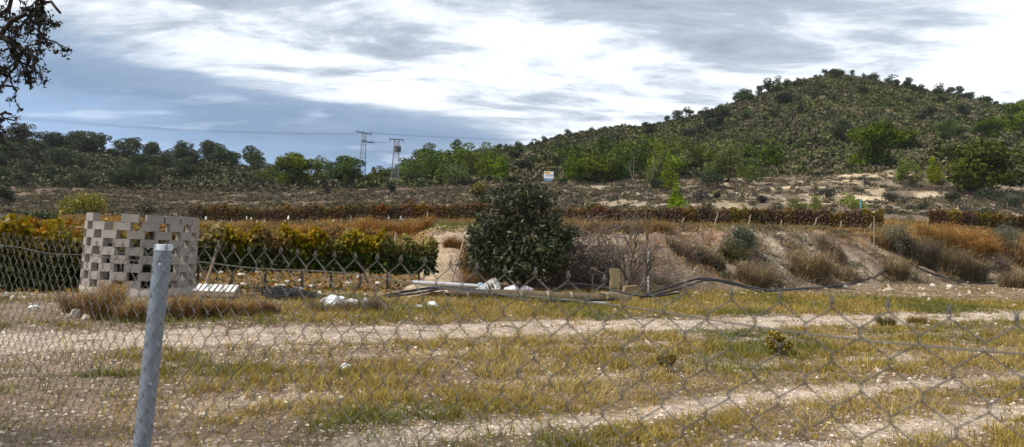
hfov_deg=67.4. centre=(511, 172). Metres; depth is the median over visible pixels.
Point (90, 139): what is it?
pine tree
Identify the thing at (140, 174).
pine tree
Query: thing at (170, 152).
pine tree
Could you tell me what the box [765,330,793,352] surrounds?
round bush
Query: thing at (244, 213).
grapevine
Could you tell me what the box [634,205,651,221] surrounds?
grapevine
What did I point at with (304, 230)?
dry bush
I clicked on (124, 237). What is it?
grapevine
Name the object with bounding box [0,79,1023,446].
ground
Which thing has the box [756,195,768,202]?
round bush
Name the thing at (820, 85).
pine tree
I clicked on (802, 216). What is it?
grapevine
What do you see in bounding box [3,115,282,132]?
power line
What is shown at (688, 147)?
pine tree
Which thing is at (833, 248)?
dry bush
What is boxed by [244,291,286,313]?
field bush
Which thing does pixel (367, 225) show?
dry bush
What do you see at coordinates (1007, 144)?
pine tree
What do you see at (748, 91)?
pine tree
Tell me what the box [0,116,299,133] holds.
power line
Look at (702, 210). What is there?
grapevine
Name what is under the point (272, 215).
grapevine
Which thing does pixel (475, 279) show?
dry bush
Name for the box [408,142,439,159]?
pine tree
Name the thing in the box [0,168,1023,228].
terrace scrub
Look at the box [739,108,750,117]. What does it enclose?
pine tree
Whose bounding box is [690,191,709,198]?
round bush
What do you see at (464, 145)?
pine tree
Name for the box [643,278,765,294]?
black hose
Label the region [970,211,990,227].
grapevine
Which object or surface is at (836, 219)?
grapevine
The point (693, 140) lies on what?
power line
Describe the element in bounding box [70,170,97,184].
pine tree
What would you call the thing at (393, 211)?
grapevine
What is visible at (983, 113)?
pine tree
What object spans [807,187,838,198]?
round bush
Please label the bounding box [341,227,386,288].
grapevine
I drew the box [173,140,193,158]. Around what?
pine tree
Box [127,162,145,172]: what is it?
pine tree
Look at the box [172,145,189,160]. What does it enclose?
pine tree
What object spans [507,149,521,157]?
pine tree
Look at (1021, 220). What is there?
grapevine
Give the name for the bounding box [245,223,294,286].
grapevine
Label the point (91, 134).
pine tree
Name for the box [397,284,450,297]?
planks
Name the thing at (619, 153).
pine tree
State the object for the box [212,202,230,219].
grapevine
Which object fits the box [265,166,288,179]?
pine tree
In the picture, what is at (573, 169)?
pine tree
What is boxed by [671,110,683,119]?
pine tree
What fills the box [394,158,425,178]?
pine tree
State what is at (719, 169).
pine tree
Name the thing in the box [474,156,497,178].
pine tree
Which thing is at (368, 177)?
pine tree
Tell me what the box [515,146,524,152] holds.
pine tree
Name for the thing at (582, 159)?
pine tree
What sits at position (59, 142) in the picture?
pine tree
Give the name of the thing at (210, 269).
wooden stake
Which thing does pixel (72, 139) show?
pine tree
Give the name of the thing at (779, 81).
pine tree
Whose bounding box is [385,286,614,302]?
black hose
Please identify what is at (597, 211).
grapevine
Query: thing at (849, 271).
dry bush
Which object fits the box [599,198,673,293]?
bare shrub
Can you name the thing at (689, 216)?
grapevine
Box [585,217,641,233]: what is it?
dry bush
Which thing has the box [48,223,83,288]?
grapevine
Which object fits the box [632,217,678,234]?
dry bush
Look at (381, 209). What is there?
grapevine
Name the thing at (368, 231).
grapevine
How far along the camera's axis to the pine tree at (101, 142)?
252.25 m
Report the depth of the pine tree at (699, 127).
273.73 m
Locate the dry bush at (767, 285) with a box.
[746,277,776,288]
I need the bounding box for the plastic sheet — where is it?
[322,295,346,304]
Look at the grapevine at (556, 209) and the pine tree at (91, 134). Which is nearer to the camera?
the grapevine at (556, 209)
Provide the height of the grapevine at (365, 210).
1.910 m
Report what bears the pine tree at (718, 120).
on the ground at (442, 267)
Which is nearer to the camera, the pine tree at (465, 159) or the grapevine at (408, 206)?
the grapevine at (408, 206)
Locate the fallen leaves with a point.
(339, 285)
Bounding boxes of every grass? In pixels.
[0,213,1023,311]
[0,283,1023,446]
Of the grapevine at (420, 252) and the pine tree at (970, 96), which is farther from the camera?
the pine tree at (970, 96)
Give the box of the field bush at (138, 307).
[109,293,148,321]
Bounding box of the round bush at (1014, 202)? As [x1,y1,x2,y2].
[1000,192,1023,207]
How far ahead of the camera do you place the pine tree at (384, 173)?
192.70 m
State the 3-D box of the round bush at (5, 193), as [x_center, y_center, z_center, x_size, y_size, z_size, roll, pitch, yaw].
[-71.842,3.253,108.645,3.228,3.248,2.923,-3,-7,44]
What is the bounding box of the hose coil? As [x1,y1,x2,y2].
[251,287,324,299]
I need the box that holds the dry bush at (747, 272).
[729,257,781,287]
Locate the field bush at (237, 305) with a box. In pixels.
[223,297,263,315]
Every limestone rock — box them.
[70,309,81,317]
[82,314,90,319]
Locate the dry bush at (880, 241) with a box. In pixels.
[864,221,901,250]
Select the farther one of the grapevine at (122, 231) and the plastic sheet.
the grapevine at (122, 231)
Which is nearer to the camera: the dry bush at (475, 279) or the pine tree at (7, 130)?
the dry bush at (475, 279)
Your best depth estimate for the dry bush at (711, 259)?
31.71 m
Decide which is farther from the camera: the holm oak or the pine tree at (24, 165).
the pine tree at (24, 165)
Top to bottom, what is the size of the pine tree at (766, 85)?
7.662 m
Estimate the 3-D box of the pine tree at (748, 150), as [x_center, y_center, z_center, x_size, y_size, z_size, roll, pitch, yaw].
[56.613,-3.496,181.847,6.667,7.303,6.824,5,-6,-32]
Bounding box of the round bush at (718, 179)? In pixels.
[697,171,724,189]
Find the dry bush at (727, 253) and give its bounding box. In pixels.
[715,238,752,265]
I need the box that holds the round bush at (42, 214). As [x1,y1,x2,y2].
[21,210,57,220]
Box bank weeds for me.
[501,221,1023,289]
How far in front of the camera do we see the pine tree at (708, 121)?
275.80 m
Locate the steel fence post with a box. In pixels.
[132,244,173,446]
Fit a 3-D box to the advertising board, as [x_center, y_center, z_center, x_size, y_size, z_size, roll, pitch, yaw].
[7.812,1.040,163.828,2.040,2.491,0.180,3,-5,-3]
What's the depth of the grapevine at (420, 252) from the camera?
23.96 m
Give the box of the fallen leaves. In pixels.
[0,229,424,293]
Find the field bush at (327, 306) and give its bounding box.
[303,297,346,311]
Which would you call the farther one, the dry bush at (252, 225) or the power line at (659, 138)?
the power line at (659, 138)
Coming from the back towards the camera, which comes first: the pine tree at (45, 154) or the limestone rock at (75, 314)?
the pine tree at (45, 154)
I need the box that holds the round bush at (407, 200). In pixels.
[402,198,416,204]
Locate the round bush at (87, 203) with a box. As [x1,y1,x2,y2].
[55,190,108,215]
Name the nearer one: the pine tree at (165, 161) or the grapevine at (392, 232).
the grapevine at (392, 232)
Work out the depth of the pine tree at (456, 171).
162.96 m
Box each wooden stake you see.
[204,240,219,285]
[388,232,396,284]
[450,230,466,281]
[647,251,648,292]
[873,216,874,251]
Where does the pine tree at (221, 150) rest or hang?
on the ground at (442, 267)
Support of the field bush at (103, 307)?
on the ground at (442, 267)
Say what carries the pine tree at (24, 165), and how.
on the ground at (442, 267)
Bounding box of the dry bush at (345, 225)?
[319,215,371,228]
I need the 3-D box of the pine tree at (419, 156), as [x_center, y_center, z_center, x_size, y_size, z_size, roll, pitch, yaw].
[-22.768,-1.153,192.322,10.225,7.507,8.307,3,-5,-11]
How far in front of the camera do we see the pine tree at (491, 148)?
212.31 m
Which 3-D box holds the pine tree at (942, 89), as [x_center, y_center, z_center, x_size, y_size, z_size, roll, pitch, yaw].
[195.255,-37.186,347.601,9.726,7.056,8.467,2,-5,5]
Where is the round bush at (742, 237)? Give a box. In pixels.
[721,224,759,252]
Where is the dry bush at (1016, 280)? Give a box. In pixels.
[990,264,1023,287]
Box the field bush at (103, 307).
[75,280,133,319]
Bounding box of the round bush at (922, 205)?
[914,201,929,210]
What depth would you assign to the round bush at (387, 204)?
97.69 m
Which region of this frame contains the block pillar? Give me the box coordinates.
[601,268,637,293]
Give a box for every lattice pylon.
[357,130,373,180]
[389,138,403,181]
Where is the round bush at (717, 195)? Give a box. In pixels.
[713,192,720,198]
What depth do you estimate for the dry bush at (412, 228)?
49.05 m
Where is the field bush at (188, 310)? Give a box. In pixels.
[166,289,207,320]
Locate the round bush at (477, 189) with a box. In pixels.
[468,181,486,198]
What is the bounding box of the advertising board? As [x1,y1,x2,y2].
[544,171,553,180]
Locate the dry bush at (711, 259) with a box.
[693,239,727,271]
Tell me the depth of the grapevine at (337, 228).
35.60 m
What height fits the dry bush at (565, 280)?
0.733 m
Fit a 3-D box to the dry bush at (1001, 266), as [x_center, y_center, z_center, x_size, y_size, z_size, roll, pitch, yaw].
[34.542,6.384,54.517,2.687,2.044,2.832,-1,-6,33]
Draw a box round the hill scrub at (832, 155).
[0,73,1023,191]
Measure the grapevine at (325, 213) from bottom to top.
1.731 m
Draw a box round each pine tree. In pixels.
[0,139,24,158]
[0,165,11,178]
[1,126,21,142]
[10,123,43,144]
[10,171,31,185]
[12,159,35,172]
[13,130,28,142]
[22,139,50,158]
[36,131,63,148]
[39,164,58,176]
[42,148,51,160]
[46,147,74,164]
[49,148,81,165]
[51,137,65,146]
[56,133,76,148]
[60,130,88,150]
[64,153,88,165]
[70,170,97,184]
[74,137,96,151]
[74,139,92,150]
[86,132,106,151]
[91,132,112,151]
[103,168,133,184]
[106,138,137,156]
[126,153,149,171]
[127,137,142,153]
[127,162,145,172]
[130,167,150,182]
[136,165,163,182]
[140,155,157,165]
[143,141,161,155]
[143,144,160,156]
[154,152,170,161]
[156,154,174,167]
[162,148,177,159]
[168,162,192,176]
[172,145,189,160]
[172,159,192,168]
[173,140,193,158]
[175,165,190,176]
[177,156,196,169]
[183,151,199,163]
[189,148,201,158]
[198,140,225,161]
[201,139,218,156]
[206,146,229,163]
[219,151,237,166]
[233,151,241,164]
[242,145,260,163]
[245,151,265,167]
[248,159,268,170]
[254,163,283,180]
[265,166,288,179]
[273,151,322,186]
[300,160,323,177]
[312,155,332,179]
[318,166,338,179]
[324,155,366,181]
[363,174,374,179]
[372,165,390,178]
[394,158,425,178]
[395,157,406,175]
[403,153,439,176]
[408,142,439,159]
[408,160,433,178]
[414,147,431,169]
[414,148,454,173]
[424,157,438,176]
[434,149,460,179]
[441,161,470,183]
[450,139,462,160]
[452,142,476,162]
[453,150,483,173]
[468,145,496,170]
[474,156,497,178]
[477,141,498,154]
[477,149,511,170]
[479,148,506,170]
[490,156,510,183]
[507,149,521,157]
[513,159,529,167]
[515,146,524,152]
[529,156,542,162]
[551,155,562,166]
[554,139,589,166]
[562,149,578,180]
[565,156,587,181]
[575,149,615,180]
[576,158,590,180]
[583,151,624,179]
[588,136,612,166]
[596,155,626,177]
[606,139,634,161]
[610,132,620,138]
[611,148,631,177]
[612,143,651,172]
[628,133,667,162]
[640,151,684,181]
[641,143,672,164]
[642,122,656,132]
[645,151,663,178]
[646,134,675,152]
[652,135,685,159]
[656,161,679,188]
[662,115,669,123]
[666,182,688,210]
[667,143,696,168]
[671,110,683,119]
[672,138,702,168]
[672,149,693,173]
[681,127,697,136]
[683,106,693,114]
[693,146,714,169]
[694,123,703,132]
[694,139,722,163]
[701,107,715,118]
[702,117,713,125]
[702,155,735,178]
[705,115,724,127]
[707,158,732,178]
[709,122,720,131]
[712,140,750,179]
[715,107,729,116]
[718,142,748,164]
[726,134,768,159]
[732,88,747,99]
[736,142,765,166]
[737,156,769,181]
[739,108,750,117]
[741,88,752,94]
[741,93,750,99]
[746,94,756,99]
[755,85,764,94]
[760,77,775,89]
[760,138,787,164]
[768,106,779,115]
[770,84,781,90]
[773,76,785,85]
[775,93,790,103]
[776,90,796,101]
[782,79,791,85]
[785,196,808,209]
[796,105,803,111]
[800,138,813,143]
[808,196,824,210]
[810,91,819,99]
[814,83,825,87]
[829,70,838,75]
[830,118,854,140]
[837,191,867,211]
[846,120,909,166]
[856,85,868,92]
[866,74,874,79]
[871,72,880,80]
[883,74,900,83]
[892,79,901,86]
[892,157,923,185]
[897,127,919,146]
[902,80,909,88]
[905,77,913,84]
[913,105,936,119]
[917,87,922,93]
[924,156,944,185]
[932,139,1023,190]
[933,82,955,93]
[935,119,964,137]
[936,93,949,101]
[946,87,954,94]
[954,103,970,114]
[955,85,966,96]
[964,91,975,98]
[973,116,1007,138]
[977,110,989,115]
[983,97,992,102]
[999,99,1023,133]
[999,139,1012,146]
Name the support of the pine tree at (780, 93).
on the ground at (442, 267)
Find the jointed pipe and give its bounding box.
[448,289,631,301]
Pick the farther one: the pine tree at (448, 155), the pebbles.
the pine tree at (448, 155)
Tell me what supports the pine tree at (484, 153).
on the ground at (442, 267)
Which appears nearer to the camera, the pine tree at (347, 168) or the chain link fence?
the chain link fence
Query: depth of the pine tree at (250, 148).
259.77 m
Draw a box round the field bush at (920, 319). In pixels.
[904,313,931,323]
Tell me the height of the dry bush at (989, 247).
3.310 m
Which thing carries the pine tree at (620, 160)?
on the ground at (442, 267)
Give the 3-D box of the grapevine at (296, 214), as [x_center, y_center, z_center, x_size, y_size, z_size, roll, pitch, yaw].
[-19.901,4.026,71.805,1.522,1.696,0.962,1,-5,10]
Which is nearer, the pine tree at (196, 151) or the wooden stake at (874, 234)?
the wooden stake at (874, 234)
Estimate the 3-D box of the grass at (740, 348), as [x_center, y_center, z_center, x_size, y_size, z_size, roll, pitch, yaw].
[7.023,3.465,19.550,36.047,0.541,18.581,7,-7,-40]
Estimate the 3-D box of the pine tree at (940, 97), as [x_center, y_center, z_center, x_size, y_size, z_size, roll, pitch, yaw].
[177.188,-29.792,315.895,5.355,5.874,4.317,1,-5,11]
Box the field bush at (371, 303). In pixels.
[330,291,387,311]
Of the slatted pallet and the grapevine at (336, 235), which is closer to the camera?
the slatted pallet
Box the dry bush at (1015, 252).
[991,234,1023,266]
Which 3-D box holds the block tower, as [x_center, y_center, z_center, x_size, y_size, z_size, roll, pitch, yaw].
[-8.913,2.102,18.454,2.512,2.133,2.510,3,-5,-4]
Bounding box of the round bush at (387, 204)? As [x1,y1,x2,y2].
[364,201,399,207]
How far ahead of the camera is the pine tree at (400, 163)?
195.24 m
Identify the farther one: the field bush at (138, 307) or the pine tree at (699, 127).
the pine tree at (699, 127)
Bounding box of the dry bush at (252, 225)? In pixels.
[230,216,279,232]
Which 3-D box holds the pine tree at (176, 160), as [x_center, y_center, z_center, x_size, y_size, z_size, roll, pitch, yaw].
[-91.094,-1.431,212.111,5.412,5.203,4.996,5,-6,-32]
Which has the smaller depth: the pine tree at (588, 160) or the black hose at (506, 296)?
the black hose at (506, 296)
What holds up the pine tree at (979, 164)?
on the ground at (442, 267)
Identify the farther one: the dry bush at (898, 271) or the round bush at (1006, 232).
the round bush at (1006, 232)
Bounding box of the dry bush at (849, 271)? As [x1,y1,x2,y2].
[828,258,857,281]
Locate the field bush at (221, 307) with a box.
[190,292,237,317]
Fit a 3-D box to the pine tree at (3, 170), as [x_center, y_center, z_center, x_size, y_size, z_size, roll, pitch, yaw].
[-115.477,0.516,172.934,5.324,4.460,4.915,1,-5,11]
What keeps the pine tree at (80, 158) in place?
on the ground at (442, 267)
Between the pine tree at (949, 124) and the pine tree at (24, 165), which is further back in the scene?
the pine tree at (949, 124)
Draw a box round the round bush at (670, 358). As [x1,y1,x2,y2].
[656,353,677,371]
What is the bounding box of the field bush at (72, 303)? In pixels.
[48,286,98,313]
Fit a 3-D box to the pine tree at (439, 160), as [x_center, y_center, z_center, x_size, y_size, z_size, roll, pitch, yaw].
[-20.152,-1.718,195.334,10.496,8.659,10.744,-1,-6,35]
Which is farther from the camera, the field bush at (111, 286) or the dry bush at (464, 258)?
the dry bush at (464, 258)
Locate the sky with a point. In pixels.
(511, 71)
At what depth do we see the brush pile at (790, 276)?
33.12 m
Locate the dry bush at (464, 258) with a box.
[452,239,495,275]
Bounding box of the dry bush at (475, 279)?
[454,268,489,287]
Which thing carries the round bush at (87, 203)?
on the ground at (442, 267)
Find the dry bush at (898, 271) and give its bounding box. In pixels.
[876,255,916,281]
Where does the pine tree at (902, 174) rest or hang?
on the ground at (442, 267)
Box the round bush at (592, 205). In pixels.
[586,202,596,208]
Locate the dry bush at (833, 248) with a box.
[809,231,854,264]
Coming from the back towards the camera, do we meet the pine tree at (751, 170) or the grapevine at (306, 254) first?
the pine tree at (751, 170)
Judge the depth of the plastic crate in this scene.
22.57 m
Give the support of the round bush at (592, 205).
on the ground at (442, 267)
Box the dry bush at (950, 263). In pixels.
[920,234,982,280]
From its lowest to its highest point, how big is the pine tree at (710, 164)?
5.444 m
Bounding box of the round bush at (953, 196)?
[943,190,961,200]
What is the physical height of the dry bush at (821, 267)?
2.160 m
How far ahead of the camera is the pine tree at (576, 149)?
179.06 m
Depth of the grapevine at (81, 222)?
30.48 m
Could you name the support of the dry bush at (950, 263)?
on the ground at (442, 267)
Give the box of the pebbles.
[0,224,1023,446]
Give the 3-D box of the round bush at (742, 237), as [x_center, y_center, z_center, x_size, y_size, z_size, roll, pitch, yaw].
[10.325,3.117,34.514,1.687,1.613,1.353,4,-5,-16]
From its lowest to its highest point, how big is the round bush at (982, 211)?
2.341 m
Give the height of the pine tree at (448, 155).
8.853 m
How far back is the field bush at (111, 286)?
15.53 m
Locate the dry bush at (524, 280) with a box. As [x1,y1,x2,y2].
[522,269,539,285]
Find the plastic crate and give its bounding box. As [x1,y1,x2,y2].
[476,279,500,288]
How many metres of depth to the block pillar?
24.88 m
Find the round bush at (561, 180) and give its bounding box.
[557,177,567,182]
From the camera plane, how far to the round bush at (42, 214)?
68.50 m
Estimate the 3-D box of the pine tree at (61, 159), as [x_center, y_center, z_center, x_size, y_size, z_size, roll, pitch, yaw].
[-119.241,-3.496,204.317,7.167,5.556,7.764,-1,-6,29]
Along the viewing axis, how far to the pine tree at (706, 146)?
199.45 m
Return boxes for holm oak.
[0,0,72,165]
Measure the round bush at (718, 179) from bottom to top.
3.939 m
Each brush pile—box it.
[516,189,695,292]
[637,238,733,292]
[716,249,848,291]
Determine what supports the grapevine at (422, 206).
on the ground at (442, 267)
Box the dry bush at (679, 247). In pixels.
[662,231,703,264]
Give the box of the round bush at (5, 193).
[0,186,15,204]
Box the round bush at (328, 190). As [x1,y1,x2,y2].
[324,186,332,193]
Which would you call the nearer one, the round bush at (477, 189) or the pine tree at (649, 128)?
the round bush at (477, 189)
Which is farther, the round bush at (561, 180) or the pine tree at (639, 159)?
the pine tree at (639, 159)
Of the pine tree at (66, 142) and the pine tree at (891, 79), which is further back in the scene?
the pine tree at (891, 79)
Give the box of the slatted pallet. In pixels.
[190,283,239,301]
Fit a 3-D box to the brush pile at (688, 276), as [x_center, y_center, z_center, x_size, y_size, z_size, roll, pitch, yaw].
[5.476,3.686,28.028,5.115,2.743,3.057,2,-5,0]
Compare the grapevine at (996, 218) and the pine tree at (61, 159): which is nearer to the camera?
the grapevine at (996, 218)
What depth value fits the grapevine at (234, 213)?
72.93 m
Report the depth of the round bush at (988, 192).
116.82 m
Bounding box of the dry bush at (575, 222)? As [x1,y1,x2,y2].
[558,215,605,236]
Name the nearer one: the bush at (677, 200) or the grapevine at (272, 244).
the grapevine at (272, 244)
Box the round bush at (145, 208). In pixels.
[135,201,157,213]
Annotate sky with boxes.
[0,0,1023,174]
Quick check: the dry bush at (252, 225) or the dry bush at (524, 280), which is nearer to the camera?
the dry bush at (524, 280)
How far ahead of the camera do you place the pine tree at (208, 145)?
248.45 m
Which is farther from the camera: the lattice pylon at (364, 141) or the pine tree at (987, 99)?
the pine tree at (987, 99)
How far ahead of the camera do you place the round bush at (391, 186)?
151.68 m
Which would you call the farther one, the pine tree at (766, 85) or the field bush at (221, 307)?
the pine tree at (766, 85)
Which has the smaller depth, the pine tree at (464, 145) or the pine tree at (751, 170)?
the pine tree at (751, 170)
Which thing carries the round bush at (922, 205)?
on the ground at (442, 267)
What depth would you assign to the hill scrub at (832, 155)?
229.13 m
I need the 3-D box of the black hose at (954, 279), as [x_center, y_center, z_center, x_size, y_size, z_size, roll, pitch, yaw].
[27.861,6.249,47.098,8.874,1.214,1.485,5,-6,-27]
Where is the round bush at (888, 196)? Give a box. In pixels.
[881,190,902,202]
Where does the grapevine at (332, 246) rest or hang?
on the ground at (442, 267)
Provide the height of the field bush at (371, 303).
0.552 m
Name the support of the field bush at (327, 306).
on the ground at (442, 267)
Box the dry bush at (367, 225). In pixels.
[348,214,395,233]
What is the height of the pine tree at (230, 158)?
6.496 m
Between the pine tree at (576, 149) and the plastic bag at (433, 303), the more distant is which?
the pine tree at (576, 149)
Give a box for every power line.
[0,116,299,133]
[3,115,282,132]
[18,119,345,134]
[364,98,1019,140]
[368,96,1017,139]
[375,101,1017,141]
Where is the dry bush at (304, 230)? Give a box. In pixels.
[288,220,322,233]
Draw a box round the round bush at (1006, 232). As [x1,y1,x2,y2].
[985,222,1022,247]
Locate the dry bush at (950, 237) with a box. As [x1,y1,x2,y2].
[909,217,964,257]
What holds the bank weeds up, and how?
on the ground at (442, 267)
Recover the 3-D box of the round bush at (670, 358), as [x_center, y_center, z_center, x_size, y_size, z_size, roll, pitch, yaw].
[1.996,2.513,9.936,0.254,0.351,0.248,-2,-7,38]
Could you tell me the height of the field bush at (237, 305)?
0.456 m
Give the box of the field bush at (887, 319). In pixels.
[870,310,897,326]
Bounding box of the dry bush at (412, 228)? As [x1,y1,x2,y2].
[384,211,439,235]
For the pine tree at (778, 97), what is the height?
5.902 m
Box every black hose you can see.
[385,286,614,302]
[386,287,485,297]
[563,283,678,296]
[639,279,761,298]
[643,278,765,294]
[764,269,886,291]
[912,264,993,283]
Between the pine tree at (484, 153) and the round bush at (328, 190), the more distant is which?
the pine tree at (484, 153)
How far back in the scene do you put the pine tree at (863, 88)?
319.93 m
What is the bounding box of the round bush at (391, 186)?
[386,182,395,190]
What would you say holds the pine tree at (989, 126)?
on the ground at (442, 267)
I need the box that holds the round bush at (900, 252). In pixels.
[877,221,918,256]
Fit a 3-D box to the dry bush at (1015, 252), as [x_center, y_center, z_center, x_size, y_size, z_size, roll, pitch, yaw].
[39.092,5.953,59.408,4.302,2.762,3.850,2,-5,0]
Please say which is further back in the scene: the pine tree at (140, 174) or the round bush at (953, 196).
the pine tree at (140, 174)
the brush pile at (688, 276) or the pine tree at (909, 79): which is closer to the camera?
the brush pile at (688, 276)
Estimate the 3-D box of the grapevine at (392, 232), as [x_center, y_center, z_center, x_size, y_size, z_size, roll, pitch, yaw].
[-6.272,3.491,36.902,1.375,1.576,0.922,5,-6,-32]
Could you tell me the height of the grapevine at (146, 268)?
1.454 m
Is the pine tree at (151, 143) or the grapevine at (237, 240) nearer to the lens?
the grapevine at (237, 240)
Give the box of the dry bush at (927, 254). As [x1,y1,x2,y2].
[896,230,950,272]
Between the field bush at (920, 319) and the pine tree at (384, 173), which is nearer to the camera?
the field bush at (920, 319)
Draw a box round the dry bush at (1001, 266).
[977,250,1012,274]
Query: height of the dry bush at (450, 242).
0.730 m
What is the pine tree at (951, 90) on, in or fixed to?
on the ground at (442, 267)
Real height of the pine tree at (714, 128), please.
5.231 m
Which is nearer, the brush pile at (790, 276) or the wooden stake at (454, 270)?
the wooden stake at (454, 270)
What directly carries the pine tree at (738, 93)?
on the ground at (442, 267)
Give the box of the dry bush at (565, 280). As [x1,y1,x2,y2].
[550,267,583,285]
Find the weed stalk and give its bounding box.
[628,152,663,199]
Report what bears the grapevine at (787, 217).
on the ground at (442, 267)
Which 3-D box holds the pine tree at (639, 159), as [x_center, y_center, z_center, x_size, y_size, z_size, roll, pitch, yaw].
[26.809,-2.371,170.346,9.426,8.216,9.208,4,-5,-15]
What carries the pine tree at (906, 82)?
on the ground at (442, 267)
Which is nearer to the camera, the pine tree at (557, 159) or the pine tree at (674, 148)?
the pine tree at (674, 148)
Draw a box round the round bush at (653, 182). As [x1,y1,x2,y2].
[648,177,664,188]
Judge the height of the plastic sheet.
0.258 m
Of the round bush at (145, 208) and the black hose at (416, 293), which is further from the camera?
the round bush at (145, 208)
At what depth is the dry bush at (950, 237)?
52.71 m
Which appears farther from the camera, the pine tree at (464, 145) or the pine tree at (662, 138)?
the pine tree at (464, 145)
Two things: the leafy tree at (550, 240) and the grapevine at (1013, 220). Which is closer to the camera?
the leafy tree at (550, 240)
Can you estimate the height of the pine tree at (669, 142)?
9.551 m
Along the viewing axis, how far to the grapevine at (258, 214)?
72.53 m
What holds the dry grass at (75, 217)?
on the ground at (442, 267)
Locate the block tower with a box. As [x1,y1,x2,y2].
[79,213,199,297]
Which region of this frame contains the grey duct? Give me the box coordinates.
[411,280,478,287]
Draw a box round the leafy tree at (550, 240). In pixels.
[454,174,586,287]
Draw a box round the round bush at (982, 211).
[962,203,998,224]
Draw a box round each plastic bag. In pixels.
[428,301,438,306]
[504,285,517,289]
[520,286,533,290]
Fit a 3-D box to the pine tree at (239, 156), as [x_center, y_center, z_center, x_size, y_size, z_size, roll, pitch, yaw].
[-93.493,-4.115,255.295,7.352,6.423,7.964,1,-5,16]
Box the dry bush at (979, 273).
[955,247,1000,281]
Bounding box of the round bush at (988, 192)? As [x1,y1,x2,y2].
[972,186,1010,201]
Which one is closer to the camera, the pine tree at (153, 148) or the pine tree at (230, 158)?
the pine tree at (230, 158)
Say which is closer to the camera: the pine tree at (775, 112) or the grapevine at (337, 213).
the grapevine at (337, 213)
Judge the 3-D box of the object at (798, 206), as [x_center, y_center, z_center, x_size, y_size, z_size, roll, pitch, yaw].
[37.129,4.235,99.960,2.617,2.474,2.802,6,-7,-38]
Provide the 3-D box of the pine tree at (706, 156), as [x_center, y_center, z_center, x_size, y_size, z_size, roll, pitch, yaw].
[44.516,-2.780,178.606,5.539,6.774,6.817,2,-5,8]
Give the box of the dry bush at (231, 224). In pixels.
[199,218,240,226]
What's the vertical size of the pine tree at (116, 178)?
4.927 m
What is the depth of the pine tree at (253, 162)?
240.75 m
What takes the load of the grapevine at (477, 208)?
on the ground at (442, 267)
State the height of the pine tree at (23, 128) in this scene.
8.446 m
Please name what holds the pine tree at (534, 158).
on the ground at (442, 267)
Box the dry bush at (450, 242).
[440,235,464,248]
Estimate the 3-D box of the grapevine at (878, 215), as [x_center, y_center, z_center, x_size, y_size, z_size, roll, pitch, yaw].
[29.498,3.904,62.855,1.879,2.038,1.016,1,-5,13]
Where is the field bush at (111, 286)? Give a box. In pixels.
[90,272,134,304]
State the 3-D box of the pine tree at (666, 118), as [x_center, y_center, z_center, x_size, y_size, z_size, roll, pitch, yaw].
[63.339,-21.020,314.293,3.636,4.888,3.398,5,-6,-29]
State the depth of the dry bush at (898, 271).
42.20 m
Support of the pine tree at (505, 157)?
on the ground at (442, 267)
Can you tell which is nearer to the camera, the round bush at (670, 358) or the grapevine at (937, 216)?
the round bush at (670, 358)
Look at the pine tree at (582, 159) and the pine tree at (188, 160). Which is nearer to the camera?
the pine tree at (582, 159)
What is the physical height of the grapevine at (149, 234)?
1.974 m
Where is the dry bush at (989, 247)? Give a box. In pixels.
[944,226,1012,261]
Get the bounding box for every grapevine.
[0,209,66,291]
[0,213,18,291]
[8,215,52,228]
[19,217,72,231]
[31,226,77,237]
[46,218,85,228]
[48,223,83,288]
[68,223,112,234]
[76,229,129,238]
[96,237,180,287]
[103,218,140,251]
[134,216,184,267]
[173,221,228,284]
[186,202,205,219]
[199,225,211,233]
[200,204,217,220]
[201,220,229,228]
[211,222,261,285]
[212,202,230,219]
[225,206,241,220]
[237,206,254,220]
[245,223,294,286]
[250,207,267,220]
[250,220,280,236]
[264,207,280,221]
[276,203,295,220]
[277,222,328,287]
[290,206,306,220]
[302,202,321,219]
[309,226,355,285]
[313,218,341,238]
[317,205,332,219]
[318,225,349,262]
[330,204,347,219]
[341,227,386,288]
[342,202,361,220]
[348,226,372,235]
[356,203,374,218]
[370,203,388,220]
[370,231,412,288]
[371,229,395,240]
[387,205,401,219]
[398,201,418,218]
[400,232,440,280]
[412,202,430,218]
[429,204,442,218]
[441,203,458,218]
[455,201,472,219]
[469,200,487,217]
[543,205,559,219]
[558,206,574,220]
[573,206,589,222]
[586,203,606,222]
[604,206,620,221]
[619,207,635,221]
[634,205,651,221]
[649,206,667,222]
[665,205,683,222]
[681,206,698,222]
[696,204,715,223]
[712,206,731,223]
[729,207,747,223]
[745,207,764,223]
[761,206,782,225]
[777,207,796,225]
[793,207,815,224]
[809,206,831,225]
[829,211,849,227]
[843,207,868,227]
[861,208,884,228]
[928,208,948,224]
[943,208,962,225]
[960,210,976,226]
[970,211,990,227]
[987,212,1005,228]
[1004,213,1019,229]
[1015,214,1023,230]
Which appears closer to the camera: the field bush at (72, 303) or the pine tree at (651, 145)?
the field bush at (72, 303)
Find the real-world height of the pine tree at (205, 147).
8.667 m
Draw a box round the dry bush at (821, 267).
[783,241,846,285]
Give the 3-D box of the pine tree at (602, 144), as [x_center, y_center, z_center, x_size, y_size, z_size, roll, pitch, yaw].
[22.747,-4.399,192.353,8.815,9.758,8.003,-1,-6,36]
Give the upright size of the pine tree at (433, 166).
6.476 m
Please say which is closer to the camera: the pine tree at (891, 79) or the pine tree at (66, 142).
the pine tree at (66, 142)
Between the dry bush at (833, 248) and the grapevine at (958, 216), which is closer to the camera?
the dry bush at (833, 248)
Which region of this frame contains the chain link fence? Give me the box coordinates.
[0,233,1023,446]

